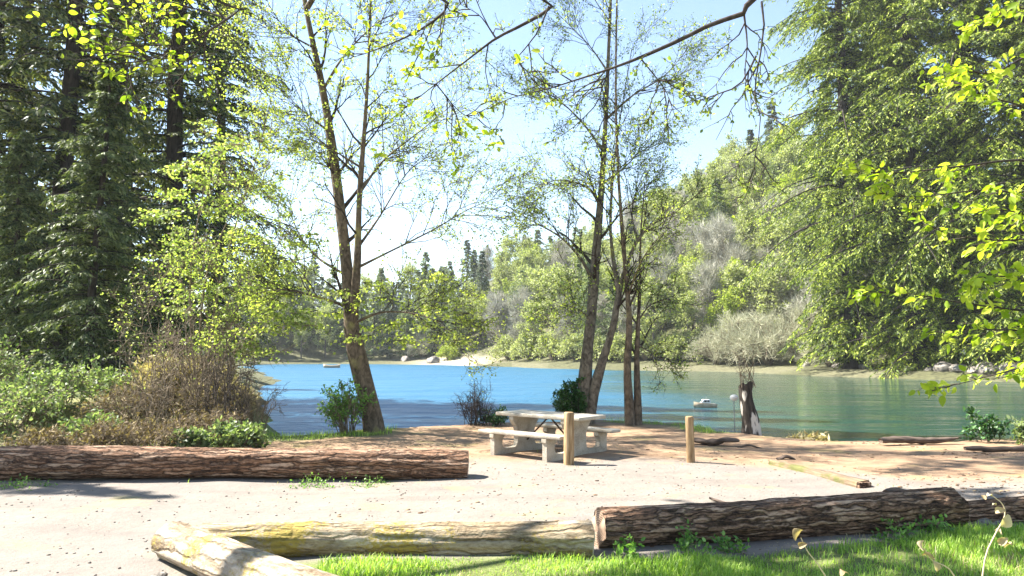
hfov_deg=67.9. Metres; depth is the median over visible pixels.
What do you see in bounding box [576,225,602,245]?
broadleaf tree
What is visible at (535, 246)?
broadleaf tree
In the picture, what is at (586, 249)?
broadleaf tree
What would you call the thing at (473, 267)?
conifer tree
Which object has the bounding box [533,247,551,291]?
broadleaf tree
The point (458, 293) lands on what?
fir tree
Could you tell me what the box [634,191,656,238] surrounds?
broadleaf tree
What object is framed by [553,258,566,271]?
bare tree
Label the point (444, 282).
conifer tree
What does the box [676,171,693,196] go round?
broadleaf tree
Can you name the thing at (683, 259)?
broadleaf tree
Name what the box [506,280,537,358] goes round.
bare tree
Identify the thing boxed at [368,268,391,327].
fir tree
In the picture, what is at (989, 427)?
seedling shrub
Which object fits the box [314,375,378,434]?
elder bush
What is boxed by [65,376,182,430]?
dead bracken
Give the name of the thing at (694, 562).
foreground grass
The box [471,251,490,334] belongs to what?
conifer tree
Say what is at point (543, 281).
broadleaf tree
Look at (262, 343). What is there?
fir tree
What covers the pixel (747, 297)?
shrub
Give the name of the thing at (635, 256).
bare tree
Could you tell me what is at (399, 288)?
fir tree
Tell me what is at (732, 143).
broadleaf tree
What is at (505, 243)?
broadleaf tree
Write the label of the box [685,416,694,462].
wooden post
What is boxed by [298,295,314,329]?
broadleaf tree
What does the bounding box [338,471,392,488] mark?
weed
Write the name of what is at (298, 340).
broadleaf tree
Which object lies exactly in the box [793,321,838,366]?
shrub
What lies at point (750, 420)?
tree stump
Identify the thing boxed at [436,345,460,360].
shrub
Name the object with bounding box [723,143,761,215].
broadleaf tree
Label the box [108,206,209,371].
hemlock tree
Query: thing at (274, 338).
broadleaf tree
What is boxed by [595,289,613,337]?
bare tree
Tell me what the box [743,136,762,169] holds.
broadleaf tree
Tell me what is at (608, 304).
tree
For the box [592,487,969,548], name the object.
log
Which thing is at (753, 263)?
broadleaf tree
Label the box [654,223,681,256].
bare tree
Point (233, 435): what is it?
bramble bush
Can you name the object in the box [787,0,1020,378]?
cedar tree
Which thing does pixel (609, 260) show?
bare tree
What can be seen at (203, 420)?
dead bracken
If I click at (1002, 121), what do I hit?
cedar tree
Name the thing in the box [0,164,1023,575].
ground
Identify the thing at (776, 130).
broadleaf tree
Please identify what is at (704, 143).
sky
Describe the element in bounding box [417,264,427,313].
conifer tree
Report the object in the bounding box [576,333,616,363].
shrub
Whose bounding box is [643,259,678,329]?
broadleaf tree
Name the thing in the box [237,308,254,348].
fir tree
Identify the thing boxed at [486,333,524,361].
shrub
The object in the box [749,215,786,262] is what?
broadleaf tree
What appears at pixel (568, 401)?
ivy bush
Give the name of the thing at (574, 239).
fir tree
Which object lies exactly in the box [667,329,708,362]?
shrub
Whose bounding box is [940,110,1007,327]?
conifer tree
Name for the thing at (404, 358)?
boulder
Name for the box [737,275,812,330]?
broadleaf tree
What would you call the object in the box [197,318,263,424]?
bare shrub
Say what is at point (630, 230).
conifer tree
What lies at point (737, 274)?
broadleaf tree
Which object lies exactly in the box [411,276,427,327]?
fir tree
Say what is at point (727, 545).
weed
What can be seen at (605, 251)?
broadleaf tree
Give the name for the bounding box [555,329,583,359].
shrub
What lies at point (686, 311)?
broadleaf tree
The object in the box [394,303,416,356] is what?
fir tree
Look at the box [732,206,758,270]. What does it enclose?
fir tree
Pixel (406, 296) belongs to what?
fir tree
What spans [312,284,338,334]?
fir tree
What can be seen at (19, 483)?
weed
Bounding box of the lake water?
[243,364,1023,441]
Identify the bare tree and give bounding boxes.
[475,243,494,286]
[482,287,515,332]
[483,288,515,355]
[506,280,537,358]
[519,233,544,252]
[543,237,573,270]
[546,244,571,272]
[550,293,581,357]
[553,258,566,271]
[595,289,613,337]
[603,254,620,267]
[603,275,655,337]
[611,246,649,311]
[617,197,640,229]
[618,215,643,234]
[641,221,677,268]
[643,247,684,340]
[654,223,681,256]
[659,207,684,251]
[662,188,694,220]
[672,216,713,266]
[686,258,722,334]
[687,256,732,329]
[688,207,727,265]
[698,215,754,283]
[718,242,756,310]
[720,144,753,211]
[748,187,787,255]
[752,242,782,282]
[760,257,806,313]
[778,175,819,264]
[779,255,841,324]
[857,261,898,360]
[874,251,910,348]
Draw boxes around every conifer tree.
[38,155,132,360]
[69,148,161,372]
[308,250,324,313]
[372,293,401,359]
[382,282,400,341]
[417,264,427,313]
[440,270,447,310]
[458,240,472,289]
[465,255,480,311]
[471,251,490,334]
[574,229,582,258]
[626,219,633,245]
[648,189,658,233]
[744,129,765,196]
[759,101,778,187]
[806,85,836,186]
[816,230,843,336]
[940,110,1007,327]
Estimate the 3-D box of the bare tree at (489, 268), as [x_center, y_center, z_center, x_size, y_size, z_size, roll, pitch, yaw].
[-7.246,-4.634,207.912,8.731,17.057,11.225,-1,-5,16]
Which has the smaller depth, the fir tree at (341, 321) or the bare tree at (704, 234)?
the bare tree at (704, 234)
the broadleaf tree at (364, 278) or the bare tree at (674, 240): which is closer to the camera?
the bare tree at (674, 240)
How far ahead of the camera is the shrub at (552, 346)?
139.68 m
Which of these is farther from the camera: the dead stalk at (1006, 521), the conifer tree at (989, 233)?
the conifer tree at (989, 233)
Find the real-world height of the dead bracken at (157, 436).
1.038 m
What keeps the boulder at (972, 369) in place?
on the ground at (40, 528)
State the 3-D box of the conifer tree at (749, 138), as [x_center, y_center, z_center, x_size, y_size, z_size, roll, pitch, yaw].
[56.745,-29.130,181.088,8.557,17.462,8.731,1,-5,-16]
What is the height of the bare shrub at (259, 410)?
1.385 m
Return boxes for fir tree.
[0,0,104,367]
[0,0,131,355]
[0,0,205,372]
[11,0,222,369]
[34,0,300,367]
[102,0,307,364]
[237,307,259,342]
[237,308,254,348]
[248,309,271,357]
[279,271,302,335]
[286,307,309,350]
[311,291,345,352]
[312,276,336,321]
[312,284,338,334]
[317,321,341,343]
[318,271,340,320]
[334,296,344,339]
[343,290,381,361]
[363,293,385,343]
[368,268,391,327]
[390,282,403,325]
[392,302,415,350]
[393,277,413,316]
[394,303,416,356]
[397,290,415,332]
[406,310,432,357]
[409,270,420,313]
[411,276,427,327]
[413,252,437,305]
[413,268,446,329]
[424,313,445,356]
[438,261,455,303]
[439,294,458,339]
[440,271,459,326]
[441,282,471,344]
[444,299,469,351]
[467,250,478,280]
[482,277,493,314]
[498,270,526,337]
[528,289,550,335]
[532,229,547,262]
[543,236,553,273]
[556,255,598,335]
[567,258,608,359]
[570,227,577,272]
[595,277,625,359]
[666,245,678,267]
[703,178,731,259]
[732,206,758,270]
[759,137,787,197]
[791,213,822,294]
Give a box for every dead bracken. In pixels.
[0,422,81,445]
[32,413,147,445]
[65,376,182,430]
[87,406,207,446]
[118,378,226,429]
[155,399,250,441]
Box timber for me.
[768,459,870,487]
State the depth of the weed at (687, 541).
6.84 m
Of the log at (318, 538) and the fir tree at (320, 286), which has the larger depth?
the fir tree at (320, 286)
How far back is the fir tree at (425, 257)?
211.91 m
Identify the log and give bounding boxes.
[0,445,468,480]
[151,521,338,575]
[199,520,594,557]
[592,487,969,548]
[968,496,1023,522]
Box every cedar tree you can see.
[732,0,966,371]
[787,0,1004,363]
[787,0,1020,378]
[844,0,1023,365]
[880,0,1023,380]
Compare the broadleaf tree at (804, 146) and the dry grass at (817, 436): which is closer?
the dry grass at (817, 436)
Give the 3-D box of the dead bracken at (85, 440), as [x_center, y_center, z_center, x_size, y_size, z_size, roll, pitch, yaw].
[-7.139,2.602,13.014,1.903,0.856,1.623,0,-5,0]
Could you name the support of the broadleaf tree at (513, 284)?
on the ground at (40, 528)
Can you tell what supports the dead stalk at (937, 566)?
on the ground at (40, 528)
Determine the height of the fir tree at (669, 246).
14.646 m
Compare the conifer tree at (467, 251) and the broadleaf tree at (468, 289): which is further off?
the conifer tree at (467, 251)
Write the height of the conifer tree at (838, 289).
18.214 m
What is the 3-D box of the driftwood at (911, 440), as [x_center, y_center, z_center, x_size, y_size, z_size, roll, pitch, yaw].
[7.795,2.916,14.574,1.620,0.169,0.214,1,-5,-7]
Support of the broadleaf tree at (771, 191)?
on the ground at (40, 528)
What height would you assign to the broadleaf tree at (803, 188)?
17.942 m
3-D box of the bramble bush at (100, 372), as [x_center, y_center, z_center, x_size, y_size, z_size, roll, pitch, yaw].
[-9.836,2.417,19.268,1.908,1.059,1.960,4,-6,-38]
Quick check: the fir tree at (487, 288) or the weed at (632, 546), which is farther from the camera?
the fir tree at (487, 288)
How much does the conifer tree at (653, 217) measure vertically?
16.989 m
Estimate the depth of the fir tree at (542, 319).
163.53 m
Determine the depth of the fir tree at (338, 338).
192.69 m
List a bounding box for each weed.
[0,474,57,490]
[286,472,339,488]
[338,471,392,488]
[610,533,645,560]
[673,519,715,555]
[711,530,750,553]
[871,518,916,542]
[915,514,955,534]
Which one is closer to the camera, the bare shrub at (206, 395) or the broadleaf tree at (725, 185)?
the bare shrub at (206, 395)
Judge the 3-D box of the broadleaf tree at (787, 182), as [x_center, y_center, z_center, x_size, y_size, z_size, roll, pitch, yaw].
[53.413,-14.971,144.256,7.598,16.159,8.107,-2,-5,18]
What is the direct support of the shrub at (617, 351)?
on the ground at (40, 528)
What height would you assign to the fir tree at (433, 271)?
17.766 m
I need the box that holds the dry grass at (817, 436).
[788,430,829,440]
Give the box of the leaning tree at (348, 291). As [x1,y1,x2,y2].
[159,0,558,432]
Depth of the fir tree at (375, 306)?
195.49 m
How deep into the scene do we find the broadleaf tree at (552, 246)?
204.88 m
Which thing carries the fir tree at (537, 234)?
on the ground at (40, 528)
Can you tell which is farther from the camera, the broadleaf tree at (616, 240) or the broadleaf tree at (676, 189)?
the broadleaf tree at (676, 189)
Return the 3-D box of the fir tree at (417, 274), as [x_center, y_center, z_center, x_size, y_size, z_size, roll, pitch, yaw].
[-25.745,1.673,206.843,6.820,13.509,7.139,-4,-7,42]
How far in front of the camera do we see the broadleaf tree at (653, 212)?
196.31 m
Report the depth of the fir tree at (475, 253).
215.84 m
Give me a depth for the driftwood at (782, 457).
12.70 m
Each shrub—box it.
[103,319,215,434]
[125,276,262,424]
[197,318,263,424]
[220,378,288,431]
[403,331,439,356]
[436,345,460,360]
[451,379,498,425]
[477,404,508,426]
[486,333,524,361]
[507,328,543,361]
[532,328,568,360]
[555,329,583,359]
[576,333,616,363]
[598,331,633,361]
[621,328,665,361]
[653,329,684,359]
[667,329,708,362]
[682,317,734,364]
[704,288,763,333]
[705,310,784,366]
[719,304,802,365]
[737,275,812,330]
[758,298,826,361]
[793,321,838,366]
[958,405,1012,441]
[1006,414,1023,444]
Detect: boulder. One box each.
[400,356,409,361]
[426,356,439,363]
[831,363,842,367]
[858,364,869,368]
[924,367,932,370]
[933,361,952,371]
[949,364,967,372]
[967,366,975,372]
[975,362,997,373]
[998,362,1017,374]
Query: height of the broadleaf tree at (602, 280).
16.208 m
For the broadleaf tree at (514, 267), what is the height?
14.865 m
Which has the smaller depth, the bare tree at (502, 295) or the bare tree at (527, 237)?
the bare tree at (502, 295)
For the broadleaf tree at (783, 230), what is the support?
on the ground at (40, 528)
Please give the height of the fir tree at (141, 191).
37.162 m
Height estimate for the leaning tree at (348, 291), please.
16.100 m
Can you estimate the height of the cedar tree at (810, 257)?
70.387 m
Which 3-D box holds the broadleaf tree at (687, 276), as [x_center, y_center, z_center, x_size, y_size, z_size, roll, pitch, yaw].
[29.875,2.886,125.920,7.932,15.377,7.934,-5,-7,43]
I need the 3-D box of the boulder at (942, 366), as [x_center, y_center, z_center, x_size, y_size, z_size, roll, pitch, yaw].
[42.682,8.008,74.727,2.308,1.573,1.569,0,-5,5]
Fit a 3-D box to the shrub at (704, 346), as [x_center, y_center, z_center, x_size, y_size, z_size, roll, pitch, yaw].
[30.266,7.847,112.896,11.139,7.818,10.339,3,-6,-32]
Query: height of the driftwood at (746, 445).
0.076 m
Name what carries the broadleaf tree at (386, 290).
on the ground at (40, 528)
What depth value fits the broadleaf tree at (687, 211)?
165.30 m
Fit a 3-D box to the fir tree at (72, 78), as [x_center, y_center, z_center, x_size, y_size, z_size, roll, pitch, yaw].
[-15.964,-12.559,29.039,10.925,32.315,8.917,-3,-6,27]
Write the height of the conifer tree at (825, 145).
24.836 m
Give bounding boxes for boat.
[324,364,339,367]
[694,399,716,407]
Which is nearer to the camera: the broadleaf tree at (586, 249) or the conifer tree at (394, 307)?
the broadleaf tree at (586, 249)
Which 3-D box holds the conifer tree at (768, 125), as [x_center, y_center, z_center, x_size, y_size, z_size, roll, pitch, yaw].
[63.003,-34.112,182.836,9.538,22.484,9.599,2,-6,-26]
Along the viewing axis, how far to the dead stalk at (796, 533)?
4.88 m
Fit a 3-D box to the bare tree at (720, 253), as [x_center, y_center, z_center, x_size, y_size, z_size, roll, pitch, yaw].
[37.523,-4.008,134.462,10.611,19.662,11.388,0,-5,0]
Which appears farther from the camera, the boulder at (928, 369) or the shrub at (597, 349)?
the shrub at (597, 349)
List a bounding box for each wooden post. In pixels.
[564,412,573,464]
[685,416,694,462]
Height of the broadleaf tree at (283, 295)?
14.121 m
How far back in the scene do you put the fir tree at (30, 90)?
27.77 m
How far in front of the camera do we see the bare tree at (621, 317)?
127.54 m
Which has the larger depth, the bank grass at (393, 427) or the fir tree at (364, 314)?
the fir tree at (364, 314)
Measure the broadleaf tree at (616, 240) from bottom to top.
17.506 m
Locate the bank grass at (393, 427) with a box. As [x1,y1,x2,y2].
[69,402,725,444]
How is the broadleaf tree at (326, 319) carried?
on the ground at (40, 528)
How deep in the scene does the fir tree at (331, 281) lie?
208.82 m
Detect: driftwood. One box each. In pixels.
[694,437,739,444]
[709,497,724,501]
[737,444,759,447]
[776,455,795,459]
[878,436,958,443]
[882,487,904,491]
[963,445,1023,451]
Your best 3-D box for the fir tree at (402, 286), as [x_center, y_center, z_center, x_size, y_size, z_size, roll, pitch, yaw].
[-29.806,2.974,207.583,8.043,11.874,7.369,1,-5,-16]
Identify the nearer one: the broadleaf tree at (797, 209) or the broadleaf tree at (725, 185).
the broadleaf tree at (797, 209)
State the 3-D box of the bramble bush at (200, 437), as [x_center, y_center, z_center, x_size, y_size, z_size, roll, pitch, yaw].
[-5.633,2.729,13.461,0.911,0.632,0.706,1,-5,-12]
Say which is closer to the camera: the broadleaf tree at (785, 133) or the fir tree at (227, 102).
the fir tree at (227, 102)
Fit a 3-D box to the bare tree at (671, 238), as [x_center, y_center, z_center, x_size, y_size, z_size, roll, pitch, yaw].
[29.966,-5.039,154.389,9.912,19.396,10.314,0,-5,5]
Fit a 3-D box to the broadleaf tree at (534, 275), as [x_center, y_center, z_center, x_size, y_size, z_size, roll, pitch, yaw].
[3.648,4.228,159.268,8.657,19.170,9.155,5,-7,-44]
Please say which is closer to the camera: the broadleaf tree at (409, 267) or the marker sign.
the marker sign
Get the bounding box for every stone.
[150,571,167,575]
[976,518,994,526]
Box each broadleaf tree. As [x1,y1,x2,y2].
[224,274,232,296]
[239,268,252,290]
[261,302,284,352]
[267,288,289,340]
[277,277,293,328]
[293,306,316,357]
[298,264,319,304]
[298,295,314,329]
[311,303,340,357]
[360,272,373,304]
[360,285,374,321]
[377,282,393,311]
[400,259,418,302]
[419,286,439,325]
[424,309,444,337]
[449,297,469,337]
[462,280,479,332]
[467,290,486,340]
[471,296,492,344]
[489,258,511,301]
[491,245,512,287]
[496,278,516,312]
[497,231,521,283]
[508,264,542,302]
[509,252,525,283]
[513,264,549,331]
[513,299,545,358]
[515,238,533,257]
[517,243,539,265]
[517,246,542,287]
[532,262,564,334]
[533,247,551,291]
[539,262,578,333]
[548,237,571,253]
[566,238,602,268]
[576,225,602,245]
[582,264,613,339]
[585,264,611,313]
[587,219,608,241]
[598,280,643,329]
[601,239,611,263]
[605,230,630,258]
[616,242,641,262]
[626,231,646,247]
[632,273,675,360]
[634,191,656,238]
[638,231,670,275]
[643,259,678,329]
[648,185,673,236]
[649,190,685,229]
[666,255,697,334]
[666,258,712,331]
[668,289,707,358]
[674,191,709,254]
[675,181,684,196]
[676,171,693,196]
[679,197,701,241]
[682,240,712,278]
[683,173,705,215]
[685,166,706,184]
[694,185,726,226]
[699,162,731,200]
[699,285,747,359]
[702,155,729,182]
[708,189,734,224]
[710,215,734,252]
[711,179,736,215]
[714,133,743,163]
[716,256,749,311]
[718,260,760,328]
[721,152,736,183]
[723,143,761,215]
[730,198,767,263]
[736,180,761,215]
[741,252,795,332]
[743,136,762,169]
[747,260,765,295]
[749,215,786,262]
[750,146,778,201]
[757,155,778,199]
[758,186,781,240]
[767,212,811,289]
[768,114,804,180]
[770,130,801,175]
[770,138,809,193]
[772,165,812,216]
[776,189,814,266]
[797,132,815,188]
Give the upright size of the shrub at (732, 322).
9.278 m
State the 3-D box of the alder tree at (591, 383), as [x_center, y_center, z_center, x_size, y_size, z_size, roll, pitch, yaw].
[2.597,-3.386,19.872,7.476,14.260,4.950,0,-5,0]
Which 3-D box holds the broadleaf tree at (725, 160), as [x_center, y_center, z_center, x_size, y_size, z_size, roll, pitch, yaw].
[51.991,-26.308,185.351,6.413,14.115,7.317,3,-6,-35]
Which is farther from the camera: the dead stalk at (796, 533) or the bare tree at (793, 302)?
the bare tree at (793, 302)
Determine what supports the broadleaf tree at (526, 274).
on the ground at (40, 528)
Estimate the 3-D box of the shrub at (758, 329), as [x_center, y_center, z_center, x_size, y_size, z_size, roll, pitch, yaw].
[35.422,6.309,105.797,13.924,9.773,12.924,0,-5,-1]
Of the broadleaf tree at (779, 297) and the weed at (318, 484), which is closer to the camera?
the weed at (318, 484)
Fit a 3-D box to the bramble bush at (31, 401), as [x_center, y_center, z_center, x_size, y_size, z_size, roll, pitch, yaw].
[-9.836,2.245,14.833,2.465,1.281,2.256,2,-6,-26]
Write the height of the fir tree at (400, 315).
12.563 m
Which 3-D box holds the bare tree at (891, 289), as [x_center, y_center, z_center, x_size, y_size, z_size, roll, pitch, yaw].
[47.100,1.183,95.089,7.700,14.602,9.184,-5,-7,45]
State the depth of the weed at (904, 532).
7.26 m
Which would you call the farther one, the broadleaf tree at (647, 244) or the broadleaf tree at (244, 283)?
the broadleaf tree at (244, 283)
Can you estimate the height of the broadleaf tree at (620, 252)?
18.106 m
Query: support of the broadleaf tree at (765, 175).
on the ground at (40, 528)
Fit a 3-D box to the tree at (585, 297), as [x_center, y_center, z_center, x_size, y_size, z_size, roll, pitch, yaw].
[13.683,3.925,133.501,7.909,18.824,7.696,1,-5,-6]
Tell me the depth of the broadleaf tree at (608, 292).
136.22 m
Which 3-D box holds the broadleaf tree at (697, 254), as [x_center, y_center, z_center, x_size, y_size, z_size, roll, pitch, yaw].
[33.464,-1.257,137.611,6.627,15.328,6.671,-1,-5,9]
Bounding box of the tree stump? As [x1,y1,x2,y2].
[729,350,761,435]
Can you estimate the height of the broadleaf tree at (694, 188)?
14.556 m
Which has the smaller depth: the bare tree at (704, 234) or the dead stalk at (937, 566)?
the dead stalk at (937, 566)
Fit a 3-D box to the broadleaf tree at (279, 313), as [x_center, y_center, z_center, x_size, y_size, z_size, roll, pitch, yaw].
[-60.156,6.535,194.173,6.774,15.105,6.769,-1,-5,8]
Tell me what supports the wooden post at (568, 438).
on the ground at (40, 528)
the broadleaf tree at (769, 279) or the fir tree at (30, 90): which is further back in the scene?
the broadleaf tree at (769, 279)
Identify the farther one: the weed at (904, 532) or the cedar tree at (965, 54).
the cedar tree at (965, 54)
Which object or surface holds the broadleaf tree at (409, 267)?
on the ground at (40, 528)
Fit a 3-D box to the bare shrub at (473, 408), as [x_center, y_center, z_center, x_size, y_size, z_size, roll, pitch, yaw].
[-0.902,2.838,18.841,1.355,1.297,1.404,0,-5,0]
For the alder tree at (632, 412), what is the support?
on the ground at (40, 528)
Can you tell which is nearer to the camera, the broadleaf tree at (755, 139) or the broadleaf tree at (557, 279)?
the broadleaf tree at (557, 279)
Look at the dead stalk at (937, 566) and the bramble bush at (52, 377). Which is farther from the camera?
the bramble bush at (52, 377)
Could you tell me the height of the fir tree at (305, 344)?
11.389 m
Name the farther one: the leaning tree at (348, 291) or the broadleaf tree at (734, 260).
the broadleaf tree at (734, 260)
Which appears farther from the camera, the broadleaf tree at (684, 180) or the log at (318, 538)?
the broadleaf tree at (684, 180)
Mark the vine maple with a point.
(207, 244)
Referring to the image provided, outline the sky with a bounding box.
[1,0,1021,313]
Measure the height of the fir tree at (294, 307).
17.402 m
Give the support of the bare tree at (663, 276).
on the ground at (40, 528)
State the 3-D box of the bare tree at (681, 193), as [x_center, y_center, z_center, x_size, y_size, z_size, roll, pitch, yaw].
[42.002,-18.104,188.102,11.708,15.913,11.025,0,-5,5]
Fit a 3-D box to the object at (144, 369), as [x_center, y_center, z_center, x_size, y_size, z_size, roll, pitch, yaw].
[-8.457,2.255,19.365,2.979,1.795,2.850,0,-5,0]
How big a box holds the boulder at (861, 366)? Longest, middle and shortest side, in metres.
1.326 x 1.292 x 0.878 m
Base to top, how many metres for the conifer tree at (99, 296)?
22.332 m
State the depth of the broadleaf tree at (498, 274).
191.45 m
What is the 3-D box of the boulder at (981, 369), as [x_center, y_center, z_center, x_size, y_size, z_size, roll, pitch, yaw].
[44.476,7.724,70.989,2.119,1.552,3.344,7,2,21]
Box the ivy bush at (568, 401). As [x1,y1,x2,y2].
[550,377,589,412]
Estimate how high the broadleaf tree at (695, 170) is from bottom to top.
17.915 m
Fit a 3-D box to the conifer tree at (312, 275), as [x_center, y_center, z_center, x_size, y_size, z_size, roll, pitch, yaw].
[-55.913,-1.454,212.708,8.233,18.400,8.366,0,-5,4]
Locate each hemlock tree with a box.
[0,65,184,379]
[0,130,101,381]
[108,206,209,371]
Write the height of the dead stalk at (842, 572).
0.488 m
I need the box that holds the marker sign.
[730,394,737,432]
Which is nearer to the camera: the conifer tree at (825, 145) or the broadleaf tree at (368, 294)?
the conifer tree at (825, 145)
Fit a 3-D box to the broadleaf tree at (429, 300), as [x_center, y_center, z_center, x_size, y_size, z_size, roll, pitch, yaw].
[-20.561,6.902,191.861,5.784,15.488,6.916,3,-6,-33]
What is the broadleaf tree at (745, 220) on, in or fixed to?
on the ground at (40, 528)
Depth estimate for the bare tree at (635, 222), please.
215.05 m
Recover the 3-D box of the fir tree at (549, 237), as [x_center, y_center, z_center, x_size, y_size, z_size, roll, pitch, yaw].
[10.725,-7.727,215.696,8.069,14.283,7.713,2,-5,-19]
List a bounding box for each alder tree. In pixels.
[472,0,766,423]
[559,0,709,425]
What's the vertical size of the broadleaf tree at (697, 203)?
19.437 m
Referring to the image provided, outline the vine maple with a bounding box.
[96,99,334,418]
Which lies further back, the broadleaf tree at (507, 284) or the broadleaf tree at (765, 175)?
the broadleaf tree at (507, 284)
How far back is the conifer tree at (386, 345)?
185.02 m
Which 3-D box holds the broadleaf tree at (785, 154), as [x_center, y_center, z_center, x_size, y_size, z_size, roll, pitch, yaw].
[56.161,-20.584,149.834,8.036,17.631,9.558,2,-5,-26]
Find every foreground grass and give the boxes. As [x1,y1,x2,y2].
[311,519,1023,575]
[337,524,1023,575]
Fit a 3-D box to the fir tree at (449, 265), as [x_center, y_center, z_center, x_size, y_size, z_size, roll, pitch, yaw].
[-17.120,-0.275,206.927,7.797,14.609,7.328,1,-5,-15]
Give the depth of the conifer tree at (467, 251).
210.67 m
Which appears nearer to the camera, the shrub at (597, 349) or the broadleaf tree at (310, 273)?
the shrub at (597, 349)
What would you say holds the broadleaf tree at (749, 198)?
on the ground at (40, 528)
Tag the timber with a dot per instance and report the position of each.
(848, 480)
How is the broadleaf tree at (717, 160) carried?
on the ground at (40, 528)
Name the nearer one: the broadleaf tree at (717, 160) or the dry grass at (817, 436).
the dry grass at (817, 436)
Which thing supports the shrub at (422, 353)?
on the ground at (40, 528)
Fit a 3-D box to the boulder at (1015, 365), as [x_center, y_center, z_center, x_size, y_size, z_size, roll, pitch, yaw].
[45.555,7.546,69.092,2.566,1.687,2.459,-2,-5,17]
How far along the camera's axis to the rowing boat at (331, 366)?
131.95 m
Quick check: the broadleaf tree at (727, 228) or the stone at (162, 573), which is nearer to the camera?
the stone at (162, 573)
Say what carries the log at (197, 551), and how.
on the ground at (40, 528)
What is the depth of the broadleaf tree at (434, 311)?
188.58 m
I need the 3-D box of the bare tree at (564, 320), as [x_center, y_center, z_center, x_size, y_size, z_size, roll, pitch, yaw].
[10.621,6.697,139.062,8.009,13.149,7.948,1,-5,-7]
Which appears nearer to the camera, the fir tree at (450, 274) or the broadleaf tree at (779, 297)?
the broadleaf tree at (779, 297)
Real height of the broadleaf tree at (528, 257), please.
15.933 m
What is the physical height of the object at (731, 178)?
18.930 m
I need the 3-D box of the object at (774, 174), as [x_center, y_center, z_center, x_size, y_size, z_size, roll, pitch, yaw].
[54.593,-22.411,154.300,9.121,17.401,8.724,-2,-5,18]
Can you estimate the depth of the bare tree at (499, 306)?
164.91 m
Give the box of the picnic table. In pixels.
[478,410,620,461]
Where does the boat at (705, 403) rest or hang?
on the lake water
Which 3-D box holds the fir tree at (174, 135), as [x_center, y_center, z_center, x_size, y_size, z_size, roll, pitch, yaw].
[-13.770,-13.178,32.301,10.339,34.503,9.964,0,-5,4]
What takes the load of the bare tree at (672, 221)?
on the ground at (40, 528)
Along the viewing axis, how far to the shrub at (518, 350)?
148.24 m
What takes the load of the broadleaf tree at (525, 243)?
on the ground at (40, 528)
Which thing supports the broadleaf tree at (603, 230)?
on the ground at (40, 528)
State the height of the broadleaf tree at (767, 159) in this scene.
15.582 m
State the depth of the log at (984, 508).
7.93 m
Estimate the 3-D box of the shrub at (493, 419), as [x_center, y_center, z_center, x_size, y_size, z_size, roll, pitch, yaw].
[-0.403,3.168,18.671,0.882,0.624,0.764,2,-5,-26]
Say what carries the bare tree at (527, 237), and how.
on the ground at (40, 528)
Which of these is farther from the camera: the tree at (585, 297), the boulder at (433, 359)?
the boulder at (433, 359)
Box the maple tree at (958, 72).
[26,0,1023,406]
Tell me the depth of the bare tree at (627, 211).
223.93 m
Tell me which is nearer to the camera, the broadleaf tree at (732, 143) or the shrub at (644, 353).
the shrub at (644, 353)
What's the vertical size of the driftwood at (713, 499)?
0.071 m
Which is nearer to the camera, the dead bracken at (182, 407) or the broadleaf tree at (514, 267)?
the dead bracken at (182, 407)
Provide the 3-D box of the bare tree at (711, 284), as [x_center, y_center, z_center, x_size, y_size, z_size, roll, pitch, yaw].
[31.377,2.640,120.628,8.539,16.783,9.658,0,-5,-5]
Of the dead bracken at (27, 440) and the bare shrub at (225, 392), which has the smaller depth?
the dead bracken at (27, 440)
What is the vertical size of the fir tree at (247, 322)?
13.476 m
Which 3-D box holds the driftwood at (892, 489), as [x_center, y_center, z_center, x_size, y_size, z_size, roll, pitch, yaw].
[4.841,2.504,9.322,0.614,0.127,0.218,1,-5,-9]
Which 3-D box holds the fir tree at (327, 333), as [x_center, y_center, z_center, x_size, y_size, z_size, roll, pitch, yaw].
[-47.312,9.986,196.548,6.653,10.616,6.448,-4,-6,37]
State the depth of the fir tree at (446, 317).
190.42 m
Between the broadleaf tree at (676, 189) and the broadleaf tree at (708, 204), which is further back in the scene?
the broadleaf tree at (676, 189)
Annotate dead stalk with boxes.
[792,528,825,575]
[840,569,848,575]
[917,540,954,575]
[981,492,1011,575]
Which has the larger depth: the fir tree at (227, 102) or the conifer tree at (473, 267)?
the conifer tree at (473, 267)
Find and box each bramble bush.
[0,333,44,395]
[0,353,111,414]
[0,373,80,435]
[57,406,127,441]
[85,363,142,397]
[164,425,217,447]
[206,415,272,447]
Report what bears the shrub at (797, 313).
on the ground at (40, 528)
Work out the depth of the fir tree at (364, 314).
185.78 m
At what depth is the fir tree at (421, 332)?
183.96 m
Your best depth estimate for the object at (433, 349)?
182.47 m
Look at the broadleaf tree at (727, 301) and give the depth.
115.55 m
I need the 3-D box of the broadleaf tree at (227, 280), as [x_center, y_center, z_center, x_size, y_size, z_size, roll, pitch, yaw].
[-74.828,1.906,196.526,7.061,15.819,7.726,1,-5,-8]
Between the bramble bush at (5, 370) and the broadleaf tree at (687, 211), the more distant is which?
the broadleaf tree at (687, 211)
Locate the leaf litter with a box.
[331,439,1020,562]
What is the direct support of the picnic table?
on the ground at (40, 528)
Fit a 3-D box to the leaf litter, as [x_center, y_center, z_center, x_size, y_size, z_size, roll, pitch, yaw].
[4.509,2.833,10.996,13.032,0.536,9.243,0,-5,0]
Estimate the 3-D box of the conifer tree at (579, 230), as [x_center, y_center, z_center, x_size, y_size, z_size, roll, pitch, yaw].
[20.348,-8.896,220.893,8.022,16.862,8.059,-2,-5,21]

